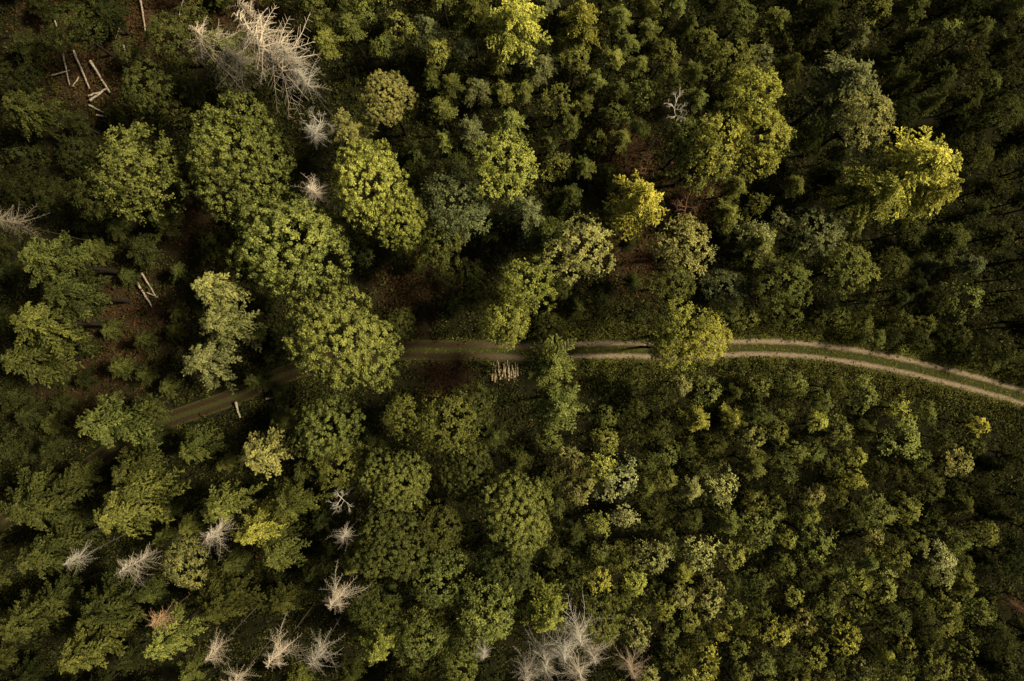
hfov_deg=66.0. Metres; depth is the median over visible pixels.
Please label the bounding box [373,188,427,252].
broadleaf tree
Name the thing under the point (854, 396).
young beech tree
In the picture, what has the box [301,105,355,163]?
dead broadleaf tree
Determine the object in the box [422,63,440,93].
young conifer tree
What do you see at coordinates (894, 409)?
young beech tree
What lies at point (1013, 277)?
broadleaf tree
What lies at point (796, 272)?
broadleaf tree
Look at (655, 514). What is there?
young conifer tree
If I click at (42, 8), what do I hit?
conifer tree
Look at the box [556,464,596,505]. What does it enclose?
young beech tree
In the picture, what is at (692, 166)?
broadleaf tree
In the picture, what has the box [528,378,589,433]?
conifer tree
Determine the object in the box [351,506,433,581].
broadleaf tree
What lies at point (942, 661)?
young beech tree
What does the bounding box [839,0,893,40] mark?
young beech tree
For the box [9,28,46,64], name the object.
conifer tree
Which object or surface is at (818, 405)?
young beech tree
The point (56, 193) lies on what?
broadleaf tree
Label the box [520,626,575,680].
dead conifer tree
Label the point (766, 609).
young beech tree
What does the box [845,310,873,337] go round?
young beech tree
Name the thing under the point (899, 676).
young beech tree
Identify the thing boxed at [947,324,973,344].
young beech tree
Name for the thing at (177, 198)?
broadleaf tree
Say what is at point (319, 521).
conifer tree
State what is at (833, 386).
young beech tree
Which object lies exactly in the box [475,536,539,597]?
broadleaf tree
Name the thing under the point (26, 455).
young conifer tree
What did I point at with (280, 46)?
dead conifer tree
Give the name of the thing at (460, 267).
young beech tree
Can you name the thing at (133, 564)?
dead conifer tree
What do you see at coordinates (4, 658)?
young conifer tree
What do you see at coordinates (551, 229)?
conifer tree
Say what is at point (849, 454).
young beech tree
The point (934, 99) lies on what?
conifer tree
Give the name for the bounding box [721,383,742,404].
young conifer tree
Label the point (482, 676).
broadleaf tree
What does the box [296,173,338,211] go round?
dead conifer tree
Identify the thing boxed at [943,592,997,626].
young beech tree
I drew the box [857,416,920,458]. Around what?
young beech tree
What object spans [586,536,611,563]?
young beech tree
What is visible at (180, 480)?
young conifer tree
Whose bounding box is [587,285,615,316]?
young beech tree
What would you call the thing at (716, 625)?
young beech tree
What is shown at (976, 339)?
young beech tree
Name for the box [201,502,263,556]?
dead conifer tree
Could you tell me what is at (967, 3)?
broadleaf tree
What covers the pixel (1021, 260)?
young conifer tree
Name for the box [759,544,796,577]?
young beech tree
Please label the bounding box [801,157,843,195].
conifer tree
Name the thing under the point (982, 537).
young beech tree
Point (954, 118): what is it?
conifer tree
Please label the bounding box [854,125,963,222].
conifer tree
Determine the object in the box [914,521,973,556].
young beech tree
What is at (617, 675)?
young beech tree
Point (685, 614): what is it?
young beech tree
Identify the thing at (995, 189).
young conifer tree
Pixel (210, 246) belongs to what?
conifer tree
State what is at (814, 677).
young beech tree
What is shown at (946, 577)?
young beech tree
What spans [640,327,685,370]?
broadleaf tree
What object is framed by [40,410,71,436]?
young conifer tree
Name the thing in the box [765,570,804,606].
young beech tree
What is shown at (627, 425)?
young beech tree
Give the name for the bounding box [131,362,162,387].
conifer tree
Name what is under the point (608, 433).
young beech tree
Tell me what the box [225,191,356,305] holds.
broadleaf tree
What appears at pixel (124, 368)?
conifer tree
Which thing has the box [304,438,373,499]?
broadleaf tree
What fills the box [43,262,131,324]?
conifer tree
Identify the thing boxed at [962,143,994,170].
broadleaf tree
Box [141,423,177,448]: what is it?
conifer tree
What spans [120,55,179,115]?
broadleaf tree
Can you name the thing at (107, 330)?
conifer tree
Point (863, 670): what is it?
young beech tree
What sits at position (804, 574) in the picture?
young beech tree
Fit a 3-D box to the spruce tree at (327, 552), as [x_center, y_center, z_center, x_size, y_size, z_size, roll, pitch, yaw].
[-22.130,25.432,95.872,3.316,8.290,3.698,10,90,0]
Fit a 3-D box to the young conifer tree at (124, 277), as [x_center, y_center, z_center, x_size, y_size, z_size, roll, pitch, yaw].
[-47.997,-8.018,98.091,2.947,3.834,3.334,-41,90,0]
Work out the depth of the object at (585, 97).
91.99 m
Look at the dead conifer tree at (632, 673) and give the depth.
82.86 m
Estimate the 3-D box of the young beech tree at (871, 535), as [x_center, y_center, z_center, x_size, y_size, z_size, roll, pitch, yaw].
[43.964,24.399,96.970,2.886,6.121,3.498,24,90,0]
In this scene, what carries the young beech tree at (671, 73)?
on the ground at (168, 672)
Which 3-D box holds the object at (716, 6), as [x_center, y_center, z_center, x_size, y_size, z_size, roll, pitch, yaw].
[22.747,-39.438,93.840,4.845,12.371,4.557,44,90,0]
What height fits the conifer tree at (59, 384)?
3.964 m
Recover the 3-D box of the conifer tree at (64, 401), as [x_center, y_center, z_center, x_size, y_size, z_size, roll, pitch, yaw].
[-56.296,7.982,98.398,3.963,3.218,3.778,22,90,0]
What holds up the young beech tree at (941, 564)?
on the ground at (168, 672)
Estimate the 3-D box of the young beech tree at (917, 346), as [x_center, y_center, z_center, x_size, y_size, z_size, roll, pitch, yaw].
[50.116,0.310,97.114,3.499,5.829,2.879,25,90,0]
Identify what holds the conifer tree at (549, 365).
on the ground at (168, 672)
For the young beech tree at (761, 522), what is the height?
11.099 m
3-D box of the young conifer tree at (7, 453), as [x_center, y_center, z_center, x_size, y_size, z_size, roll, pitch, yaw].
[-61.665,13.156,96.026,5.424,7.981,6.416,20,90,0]
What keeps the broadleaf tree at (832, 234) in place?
on the ground at (168, 672)
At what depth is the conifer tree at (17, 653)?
95.47 m
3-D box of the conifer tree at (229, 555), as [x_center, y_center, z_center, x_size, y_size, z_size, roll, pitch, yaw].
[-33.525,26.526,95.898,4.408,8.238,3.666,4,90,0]
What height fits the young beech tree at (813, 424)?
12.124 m
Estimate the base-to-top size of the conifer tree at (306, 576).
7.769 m
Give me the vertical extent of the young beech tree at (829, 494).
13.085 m
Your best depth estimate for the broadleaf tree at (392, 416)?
86.72 m
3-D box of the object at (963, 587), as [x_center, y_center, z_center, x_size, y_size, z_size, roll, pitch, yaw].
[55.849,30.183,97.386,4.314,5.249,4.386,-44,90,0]
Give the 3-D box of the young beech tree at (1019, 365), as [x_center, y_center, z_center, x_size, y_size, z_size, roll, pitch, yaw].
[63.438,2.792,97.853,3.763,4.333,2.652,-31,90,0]
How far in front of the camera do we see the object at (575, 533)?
90.99 m
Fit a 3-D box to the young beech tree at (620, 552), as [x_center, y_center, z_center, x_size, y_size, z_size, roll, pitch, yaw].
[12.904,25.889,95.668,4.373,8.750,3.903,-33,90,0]
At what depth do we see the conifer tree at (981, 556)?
93.29 m
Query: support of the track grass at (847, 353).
on the ground at (168, 672)
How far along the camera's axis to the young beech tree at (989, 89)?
93.20 m
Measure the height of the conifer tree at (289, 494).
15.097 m
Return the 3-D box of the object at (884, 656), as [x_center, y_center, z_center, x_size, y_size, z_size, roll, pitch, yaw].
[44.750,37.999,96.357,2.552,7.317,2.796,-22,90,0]
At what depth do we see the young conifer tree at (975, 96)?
92.76 m
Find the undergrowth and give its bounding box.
[0,0,1023,680]
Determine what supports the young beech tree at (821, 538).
on the ground at (168, 672)
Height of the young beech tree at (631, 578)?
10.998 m
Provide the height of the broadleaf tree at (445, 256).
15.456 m
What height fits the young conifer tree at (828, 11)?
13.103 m
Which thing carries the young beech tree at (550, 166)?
on the ground at (168, 672)
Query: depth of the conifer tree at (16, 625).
88.97 m
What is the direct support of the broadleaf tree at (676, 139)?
on the ground at (168, 672)
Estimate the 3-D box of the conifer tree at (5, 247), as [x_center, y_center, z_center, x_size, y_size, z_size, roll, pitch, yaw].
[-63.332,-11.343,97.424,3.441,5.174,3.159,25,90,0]
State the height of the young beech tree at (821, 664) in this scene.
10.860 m
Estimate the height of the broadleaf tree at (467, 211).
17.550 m
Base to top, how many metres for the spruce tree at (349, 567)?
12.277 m
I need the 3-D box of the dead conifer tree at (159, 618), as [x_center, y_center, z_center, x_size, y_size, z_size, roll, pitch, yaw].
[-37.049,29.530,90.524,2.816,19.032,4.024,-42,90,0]
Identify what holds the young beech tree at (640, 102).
on the ground at (168, 672)
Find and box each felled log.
[62,54,69,84]
[72,50,89,88]
[89,60,109,92]
[89,87,106,100]
[138,282,151,306]
[140,0,145,29]
[141,272,155,296]
[234,402,240,417]
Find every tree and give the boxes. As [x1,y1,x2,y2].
[0,56,24,96]
[0,155,4,178]
[0,171,44,206]
[0,203,88,241]
[0,235,17,263]
[0,260,30,284]
[0,278,8,300]
[0,308,11,331]
[0,327,86,388]
[0,371,35,416]
[0,423,34,472]
[0,457,100,537]
[0,524,18,551]
[0,559,17,585]
[0,580,85,644]
[0,636,32,669]
[0,649,23,679]
[1,88,75,139]
[3,136,47,178]
[8,297,107,358]
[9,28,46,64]
[12,62,44,91]
[12,652,54,680]
[14,396,55,430]
[15,506,110,579]
[18,230,120,299]
[18,438,50,463]
[25,0,53,20]
[29,173,77,214]
[38,435,85,460]
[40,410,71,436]
[41,0,113,56]
[41,570,100,607]
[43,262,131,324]
[47,391,80,418]
[48,368,73,390]
[55,131,101,179]
[56,612,147,674]
[58,456,110,491]
[59,108,99,135]
[62,170,148,222]
[62,525,142,573]
[70,215,100,239]
[74,366,102,391]
[74,389,172,450]
[76,337,104,361]
[77,559,162,628]
[80,236,115,265]
[84,0,104,7]
[84,116,191,226]
[89,667,119,680]
[90,0,133,38]
[92,460,190,539]
[99,317,129,342]
[101,104,127,126]
[105,218,131,240]
[107,353,139,380]
[111,434,174,494]
[112,35,146,64]
[112,639,147,675]
[115,528,193,594]
[118,264,143,292]
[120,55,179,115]
[126,232,163,270]
[129,392,172,430]
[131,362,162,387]
[133,328,163,353]
[136,573,169,605]
[141,5,205,69]
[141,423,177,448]
[142,572,218,631]
[142,599,209,661]
[146,206,183,239]
[151,525,181,549]
[156,98,197,128]
[156,496,187,523]
[158,372,183,398]
[160,532,229,589]
[161,468,196,499]
[163,319,187,342]
[166,182,200,204]
[166,300,190,323]
[169,262,193,283]
[176,640,219,680]
[177,509,204,535]
[178,422,229,464]
[180,89,297,222]
[181,0,215,33]
[181,329,245,394]
[185,15,261,95]
[189,664,216,680]
[190,263,269,314]
[191,225,234,264]
[191,556,268,624]
[198,299,267,352]
[200,479,267,535]
[201,22,270,110]
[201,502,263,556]
[204,600,263,664]
[209,0,235,11]
[212,42,271,95]
[213,82,237,109]
[215,448,241,472]
[215,545,253,574]
[220,620,285,680]
[225,0,299,83]
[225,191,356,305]
[225,201,251,233]
[231,5,322,120]
[233,491,298,547]
[237,422,303,479]
[241,285,283,317]
[241,366,273,391]
[247,322,268,345]
[253,81,287,121]
[255,0,285,12]
[261,514,311,570]
[262,605,313,671]
[263,36,325,101]
[263,572,309,615]
[268,402,296,433]
[269,325,296,352]
[269,476,326,524]
[277,134,307,164]
[282,55,332,115]
[282,277,403,393]
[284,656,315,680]
[288,72,321,96]
[290,388,365,463]
[291,458,318,482]
[295,602,349,675]
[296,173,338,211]
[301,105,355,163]
[301,557,325,582]
[302,0,332,34]
[302,111,345,165]
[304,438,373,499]
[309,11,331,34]
[309,498,345,533]
[312,27,350,79]
[316,534,344,563]
[318,566,370,611]
[319,107,384,165]
[325,472,369,511]
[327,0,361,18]
[330,138,415,235]
[334,11,370,64]
[334,502,372,549]
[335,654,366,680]
[340,543,368,574]
[344,236,374,266]
[344,576,402,634]
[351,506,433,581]
[353,0,378,37]
[356,447,431,513]
[358,431,392,460]
[358,594,409,666]
[360,68,419,135]
[368,32,392,67]
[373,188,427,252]
[375,0,398,24]
[378,392,431,446]
[383,9,418,55]
[385,306,415,339]
[385,667,409,680]
[387,247,408,275]
[395,391,482,459]
[395,598,454,672]
[402,138,434,174]
[403,0,417,23]
[405,498,466,556]
[406,251,429,275]
[406,542,474,609]
[406,656,437,680]
[407,168,431,192]
[408,210,469,270]
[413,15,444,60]
[416,161,495,245]
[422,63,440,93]
[425,38,453,76]
[426,91,457,132]
[430,264,456,288]
[431,0,457,25]
[432,129,457,156]
[432,616,482,680]
[434,661,451,680]
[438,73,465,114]
[439,290,469,322]
[439,442,503,505]
[442,151,469,177]
[448,0,497,58]
[448,383,501,428]
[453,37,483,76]
[454,114,487,151]
[455,256,484,287]
[455,570,524,646]
[458,518,493,552]
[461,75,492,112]
[467,129,542,206]
[468,282,493,312]
[470,660,505,680]
[473,620,493,660]
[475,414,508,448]
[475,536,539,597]
[476,469,553,562]
[477,296,530,351]
[478,218,504,243]
[480,0,552,74]
[485,240,510,266]
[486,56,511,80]
[490,192,547,244]
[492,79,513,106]
[492,107,528,138]
[497,255,557,316]
[500,444,533,478]
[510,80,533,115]
[510,620,540,680]
[511,570,569,633]
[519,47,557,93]
[520,334,576,391]
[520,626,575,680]
[523,212,565,260]
[523,306,567,345]
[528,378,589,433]
[535,430,563,454]
[536,0,560,36]
[536,82,578,126]
[536,461,562,495]
[537,127,559,154]
[537,151,573,181]
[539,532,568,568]
[539,598,591,665]
[540,183,584,230]
[540,209,615,286]
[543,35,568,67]
[545,544,591,593]
[545,614,592,680]
[546,494,567,519]
[549,277,572,300]
[549,588,607,647]
[556,0,605,55]
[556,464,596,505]
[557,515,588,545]
[558,112,581,144]
[558,445,587,469]
[559,43,590,90]
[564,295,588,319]
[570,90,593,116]
[570,155,596,183]
[572,583,626,647]
[577,602,617,670]
[579,562,618,595]
[582,128,607,158]
[583,510,610,537]
[586,68,606,109]
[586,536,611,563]
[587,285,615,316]
[587,448,617,486]
[589,427,617,452]
[589,451,638,501]
[591,162,622,193]
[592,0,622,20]
[594,404,618,428]
[596,209,621,236]
[599,102,630,141]
[601,45,624,83]
[602,168,668,245]
[604,539,637,572]
[604,578,631,610]
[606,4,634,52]
[606,77,632,110]
[607,128,633,160]
[607,494,640,527]
[611,614,650,680]
[613,33,639,67]
[614,668,623,680]
[615,415,648,445]
[617,231,637,254]
[619,294,656,329]
[620,268,642,293]
[620,567,647,596]
[621,370,647,395]
[622,606,652,652]
[623,396,649,420]
[624,77,665,121]
[624,589,657,619]
[625,54,649,88]
[629,117,650,142]
[629,534,674,573]
[631,451,661,477]
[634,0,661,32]
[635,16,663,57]
[635,152,660,181]
[635,476,658,497]
[636,492,675,534]
[638,652,660,680]
[640,260,696,307]
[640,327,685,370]
[643,413,674,448]
[643,580,665,601]
[644,88,688,150]
[644,384,681,412]
[645,212,717,278]
[649,37,681,79]
[650,296,721,373]
[651,597,680,645]
[652,639,692,675]
[653,469,677,490]
[653,589,678,621]
[654,440,679,465]
[656,61,685,98]
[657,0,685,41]
[658,128,735,197]
[659,114,711,169]
[659,528,679,551]
[662,186,699,225]
[665,375,692,396]
[668,582,696,609]
[670,666,699,680]
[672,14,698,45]
[672,499,703,529]
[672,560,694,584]
[674,308,733,366]
[674,474,703,502]
[675,436,698,457]
[676,599,700,634]
[677,60,706,96]
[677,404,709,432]
[680,642,720,680]
[681,87,709,114]
[681,453,712,477]
[681,532,723,571]
[681,622,713,651]
[687,372,721,405]
[688,111,751,175]
[689,25,717,60]
[690,567,727,621]
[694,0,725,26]
[694,431,729,458]
[695,33,758,106]
[697,268,748,309]
[699,460,738,508]
[702,230,732,254]
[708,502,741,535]
[708,531,745,570]
[709,198,744,240]
[710,614,732,641]
[712,64,785,132]
[712,612,750,659]
[715,174,748,206]
[715,303,740,325]
[716,401,748,434]
[717,101,796,182]
[718,0,758,38]
[720,641,754,680]
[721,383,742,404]
[721,572,742,596]
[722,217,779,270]
[722,596,747,619]
[730,305,760,330]
[730,556,776,597]
[730,606,756,636]
[732,220,775,258]
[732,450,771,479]
[732,507,781,553]
[736,426,767,452]
[736,582,775,618]
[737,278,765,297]
[737,402,775,428]
[738,192,773,218]
[739,648,776,680]
[741,489,769,516]
[743,372,774,399]
[747,42,774,71]
[750,645,776,676]
[751,603,795,646]
[754,252,812,312]
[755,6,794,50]
[756,303,785,328]
[757,415,789,447]
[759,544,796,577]
[759,623,802,672]
[760,491,786,519]
[764,93,807,131]
[765,52,803,90]
[765,451,798,492]
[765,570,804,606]
[768,175,810,200]
[768,398,799,421]
[769,206,791,238]
[769,440,810,463]
[773,524,798,548]
[774,370,809,399]
[776,237,803,260]
[778,116,825,160]
[779,477,824,505]
[781,307,803,328]
[781,655,811,680]
[783,22,816,52]
[783,200,853,257]
[784,520,838,565]
[785,408,828,432]
[787,0,841,47]
[789,562,821,591]
[790,49,881,145]
[790,386,837,413]
[790,604,818,635]
[791,634,827,670]
[793,499,824,525]
[796,435,826,461]
[798,480,848,510]
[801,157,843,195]
[802,587,840,618]
[804,89,895,156]
[804,637,846,680]
[805,305,833,330]
[805,668,835,680]
[806,551,839,577]
[809,375,847,399]
[809,412,854,450]
[809,567,849,599]
[812,241,882,300]
[812,497,868,532]
[813,454,844,477]
[816,604,861,663]
[818,138,854,166]
[818,165,904,225]
[823,373,877,415]
[825,299,855,325]
[825,468,868,489]
[828,548,856,578]
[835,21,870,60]
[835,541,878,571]
[835,588,873,629]
[836,446,867,466]
[836,564,873,591]
[837,216,863,240]
[838,490,897,530]
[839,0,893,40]
[845,287,878,316]
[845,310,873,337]
[846,653,880,680]
[849,418,878,440]
[852,456,892,486]
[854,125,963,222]
[855,533,911,572]
[855,593,912,637]
[856,282,913,309]
[857,246,912,284]
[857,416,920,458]
[858,527,885,551]
[858,568,897,606]
[860,329,885,348]
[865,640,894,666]
[866,647,917,680]
[869,95,919,134]
[869,466,915,492]
[869,516,930,553]
[872,268,931,294]
[873,55,905,80]
[873,217,926,244]
[877,26,933,69]
[877,325,903,347]
[878,239,929,262]
[878,568,925,601]
[878,625,916,658]
[879,490,923,526]
[881,0,930,30]
[882,393,914,428]
[884,467,945,502]
[884,549,939,586]
[884,588,936,625]
[885,71,921,96]
[886,309,915,330]
[886,529,956,571]
[886,628,951,680]
[892,284,950,313]
[893,91,948,124]
[893,173,963,228]
[900,619,944,652]
[904,400,937,427]
[904,447,933,471]
[906,329,934,353]
[909,252,941,278]
[911,314,937,337]
[913,443,973,476]
[913,560,955,590]
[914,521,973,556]
[915,590,963,637]
[916,59,957,93]
[916,645,984,680]
[919,422,954,452]
[919,509,947,535]
[920,221,971,265]
[921,18,964,49]
[926,197,989,225]
[930,108,970,144]
[930,546,975,572]
[931,322,953,342]
[931,415,990,437]
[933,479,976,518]
[933,514,998,547]
[935,15,995,56]
[935,254,986,275]
[935,624,980,660]
[937,273,989,327]
[938,0,991,20]
[938,85,982,116]
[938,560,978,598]
[942,437,988,458]
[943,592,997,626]
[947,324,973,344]
[951,173,1005,204]
[951,544,997,568]
[952,114,992,141]
[952,344,978,363]
[952,476,995,496]
[955,48,991,84]
[955,69,1002,99]
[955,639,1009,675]
[956,575,1023,615]
[959,614,1018,656]
[960,90,1023,133]
[961,453,1003,478]
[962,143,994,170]
[965,215,1015,255]
[965,326,993,350]
[965,496,1015,524]
[969,438,1023,473]
[969,644,1023,680]
[971,350,1001,374]
[972,289,1023,317]
[974,186,1023,221]
[974,538,1023,580]
[975,30,1020,65]
[975,265,1023,289]
[979,0,1023,32]
[981,138,1016,167]
[985,122,1023,156]
[986,244,1023,270]
[986,252,1014,278]
[986,479,1023,512]
[987,67,1023,103]
[989,318,1023,341]
[989,342,1018,368]
[990,94,1023,127]
[997,153,1023,179]
[1004,303,1022,322]
[1004,591,1023,608]
[1004,617,1023,641]
[1006,24,1023,40]
[1007,521,1023,529]
[1009,351,1023,377]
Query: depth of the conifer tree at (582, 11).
87.68 m
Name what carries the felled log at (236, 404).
on the undergrowth
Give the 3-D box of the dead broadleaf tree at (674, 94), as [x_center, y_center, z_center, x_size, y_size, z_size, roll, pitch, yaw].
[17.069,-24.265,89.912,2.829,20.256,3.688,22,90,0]
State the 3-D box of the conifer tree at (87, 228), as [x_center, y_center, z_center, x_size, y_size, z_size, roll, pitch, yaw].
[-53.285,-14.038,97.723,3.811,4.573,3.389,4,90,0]
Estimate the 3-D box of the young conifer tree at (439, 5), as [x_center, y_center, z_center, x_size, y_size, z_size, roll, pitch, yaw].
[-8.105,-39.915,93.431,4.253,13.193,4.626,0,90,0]
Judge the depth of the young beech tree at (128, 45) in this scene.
94.44 m
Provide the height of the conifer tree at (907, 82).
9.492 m
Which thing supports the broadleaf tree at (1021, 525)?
on the ground at (168, 672)
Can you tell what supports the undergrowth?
on the ground at (168, 672)
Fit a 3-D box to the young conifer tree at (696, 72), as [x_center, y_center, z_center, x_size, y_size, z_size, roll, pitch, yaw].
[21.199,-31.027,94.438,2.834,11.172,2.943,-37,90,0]
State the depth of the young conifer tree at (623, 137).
89.05 m
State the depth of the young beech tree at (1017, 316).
93.95 m
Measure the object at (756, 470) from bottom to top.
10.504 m
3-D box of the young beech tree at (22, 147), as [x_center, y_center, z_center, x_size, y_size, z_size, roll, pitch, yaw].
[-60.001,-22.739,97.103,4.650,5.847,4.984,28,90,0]
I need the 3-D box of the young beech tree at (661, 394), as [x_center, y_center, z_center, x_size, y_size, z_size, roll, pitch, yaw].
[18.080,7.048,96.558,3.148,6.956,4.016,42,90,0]
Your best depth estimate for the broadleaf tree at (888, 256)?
90.40 m
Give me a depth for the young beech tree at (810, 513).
94.18 m
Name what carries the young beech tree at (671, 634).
on the ground at (168, 672)
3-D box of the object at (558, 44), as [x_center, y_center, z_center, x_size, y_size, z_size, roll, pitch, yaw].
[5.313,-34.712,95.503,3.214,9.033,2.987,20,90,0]
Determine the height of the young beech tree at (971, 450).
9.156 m
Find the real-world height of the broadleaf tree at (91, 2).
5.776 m
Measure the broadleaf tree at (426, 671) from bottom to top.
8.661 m
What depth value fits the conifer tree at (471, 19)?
87.49 m
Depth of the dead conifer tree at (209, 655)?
83.89 m
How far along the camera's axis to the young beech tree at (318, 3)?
88.83 m
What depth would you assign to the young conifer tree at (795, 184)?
90.63 m
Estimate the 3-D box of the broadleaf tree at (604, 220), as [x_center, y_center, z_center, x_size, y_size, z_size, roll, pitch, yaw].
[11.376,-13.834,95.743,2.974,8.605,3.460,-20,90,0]
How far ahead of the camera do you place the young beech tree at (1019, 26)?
93.61 m
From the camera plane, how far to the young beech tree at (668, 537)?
92.52 m
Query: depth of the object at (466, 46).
88.48 m
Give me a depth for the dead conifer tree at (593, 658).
84.35 m
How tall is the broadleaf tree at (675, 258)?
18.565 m
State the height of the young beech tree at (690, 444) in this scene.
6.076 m
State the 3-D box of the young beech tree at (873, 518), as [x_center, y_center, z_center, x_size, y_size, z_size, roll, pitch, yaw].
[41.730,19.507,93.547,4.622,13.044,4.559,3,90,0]
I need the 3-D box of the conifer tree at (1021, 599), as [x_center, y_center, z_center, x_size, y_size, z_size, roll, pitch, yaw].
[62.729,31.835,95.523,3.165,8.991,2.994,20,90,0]
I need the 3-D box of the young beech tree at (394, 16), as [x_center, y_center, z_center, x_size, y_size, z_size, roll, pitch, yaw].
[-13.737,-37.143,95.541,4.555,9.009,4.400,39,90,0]
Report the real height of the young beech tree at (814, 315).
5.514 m
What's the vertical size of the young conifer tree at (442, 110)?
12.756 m
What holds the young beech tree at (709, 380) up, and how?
on the ground at (168, 672)
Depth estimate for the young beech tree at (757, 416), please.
90.81 m
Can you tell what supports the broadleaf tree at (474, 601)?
on the ground at (168, 672)
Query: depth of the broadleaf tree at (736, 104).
81.43 m
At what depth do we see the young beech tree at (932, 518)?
95.94 m
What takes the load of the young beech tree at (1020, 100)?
on the ground at (168, 672)
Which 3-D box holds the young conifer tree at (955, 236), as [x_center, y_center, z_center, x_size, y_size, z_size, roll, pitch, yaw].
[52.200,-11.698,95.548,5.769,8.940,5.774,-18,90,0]
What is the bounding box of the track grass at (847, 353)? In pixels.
[405,343,1023,400]
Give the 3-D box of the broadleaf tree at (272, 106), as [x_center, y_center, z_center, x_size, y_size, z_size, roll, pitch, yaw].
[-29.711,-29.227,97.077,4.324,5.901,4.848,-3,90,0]
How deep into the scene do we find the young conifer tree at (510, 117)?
90.91 m
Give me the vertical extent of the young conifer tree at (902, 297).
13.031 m
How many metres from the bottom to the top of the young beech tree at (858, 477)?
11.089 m
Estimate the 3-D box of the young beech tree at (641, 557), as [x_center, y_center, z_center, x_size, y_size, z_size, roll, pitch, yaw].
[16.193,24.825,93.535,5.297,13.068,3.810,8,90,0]
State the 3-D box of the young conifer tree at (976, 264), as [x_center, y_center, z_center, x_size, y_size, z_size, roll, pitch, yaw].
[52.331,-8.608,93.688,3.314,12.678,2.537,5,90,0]
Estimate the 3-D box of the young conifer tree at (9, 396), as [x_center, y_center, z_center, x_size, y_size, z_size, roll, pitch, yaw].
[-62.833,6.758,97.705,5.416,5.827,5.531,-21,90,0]
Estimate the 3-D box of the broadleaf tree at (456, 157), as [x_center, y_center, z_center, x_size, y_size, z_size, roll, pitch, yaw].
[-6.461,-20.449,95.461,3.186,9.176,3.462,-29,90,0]
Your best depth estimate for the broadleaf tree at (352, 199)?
81.31 m
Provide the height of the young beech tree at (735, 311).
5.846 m
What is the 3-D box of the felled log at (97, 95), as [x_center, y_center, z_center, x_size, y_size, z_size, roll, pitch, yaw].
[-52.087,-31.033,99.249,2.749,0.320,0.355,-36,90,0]
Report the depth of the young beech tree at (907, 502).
93.19 m
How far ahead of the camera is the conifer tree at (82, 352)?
98.69 m
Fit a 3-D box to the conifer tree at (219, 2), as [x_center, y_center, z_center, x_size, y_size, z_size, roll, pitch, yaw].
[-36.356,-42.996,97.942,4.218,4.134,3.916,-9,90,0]
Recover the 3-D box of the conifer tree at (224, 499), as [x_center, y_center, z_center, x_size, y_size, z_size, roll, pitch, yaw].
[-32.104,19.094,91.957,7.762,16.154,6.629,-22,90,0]
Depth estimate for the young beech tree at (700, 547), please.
90.25 m
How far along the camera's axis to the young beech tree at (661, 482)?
91.20 m
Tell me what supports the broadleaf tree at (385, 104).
on the ground at (168, 672)
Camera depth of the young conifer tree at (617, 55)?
91.00 m
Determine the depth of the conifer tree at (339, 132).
85.58 m
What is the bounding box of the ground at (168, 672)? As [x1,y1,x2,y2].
[0,0,1023,680]
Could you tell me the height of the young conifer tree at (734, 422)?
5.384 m
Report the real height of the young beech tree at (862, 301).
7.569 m
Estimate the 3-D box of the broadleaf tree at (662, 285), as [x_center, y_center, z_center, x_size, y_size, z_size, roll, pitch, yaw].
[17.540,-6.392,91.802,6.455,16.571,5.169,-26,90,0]
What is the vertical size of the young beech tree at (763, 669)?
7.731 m
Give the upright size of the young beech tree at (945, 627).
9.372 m
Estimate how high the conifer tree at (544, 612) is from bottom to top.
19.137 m
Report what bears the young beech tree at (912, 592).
on the ground at (168, 672)
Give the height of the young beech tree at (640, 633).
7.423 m
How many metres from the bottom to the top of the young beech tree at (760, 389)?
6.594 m
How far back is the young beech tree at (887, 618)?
90.40 m
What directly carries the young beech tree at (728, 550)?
on the ground at (168, 672)
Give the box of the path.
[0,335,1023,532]
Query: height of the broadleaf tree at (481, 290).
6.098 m
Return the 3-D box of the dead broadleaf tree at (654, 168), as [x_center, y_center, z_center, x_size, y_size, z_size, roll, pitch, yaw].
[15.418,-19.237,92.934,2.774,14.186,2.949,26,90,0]
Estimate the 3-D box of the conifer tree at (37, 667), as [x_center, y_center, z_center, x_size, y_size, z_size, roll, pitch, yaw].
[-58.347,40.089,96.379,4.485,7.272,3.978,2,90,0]
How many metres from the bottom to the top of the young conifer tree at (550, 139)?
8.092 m
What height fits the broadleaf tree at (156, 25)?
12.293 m
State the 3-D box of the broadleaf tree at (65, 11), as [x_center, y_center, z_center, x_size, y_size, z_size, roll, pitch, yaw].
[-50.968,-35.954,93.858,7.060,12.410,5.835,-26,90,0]
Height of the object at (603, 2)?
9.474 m
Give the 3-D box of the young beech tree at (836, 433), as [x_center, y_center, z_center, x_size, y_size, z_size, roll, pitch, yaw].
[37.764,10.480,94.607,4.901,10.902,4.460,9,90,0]
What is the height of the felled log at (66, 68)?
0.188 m
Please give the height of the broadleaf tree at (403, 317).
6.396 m
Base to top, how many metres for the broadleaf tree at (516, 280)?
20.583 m
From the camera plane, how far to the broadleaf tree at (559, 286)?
92.80 m
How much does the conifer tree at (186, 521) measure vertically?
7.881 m
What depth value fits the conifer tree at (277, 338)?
96.34 m
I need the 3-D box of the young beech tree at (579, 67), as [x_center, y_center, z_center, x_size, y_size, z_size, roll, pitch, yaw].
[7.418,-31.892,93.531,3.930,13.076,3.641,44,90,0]
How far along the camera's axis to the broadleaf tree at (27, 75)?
96.29 m

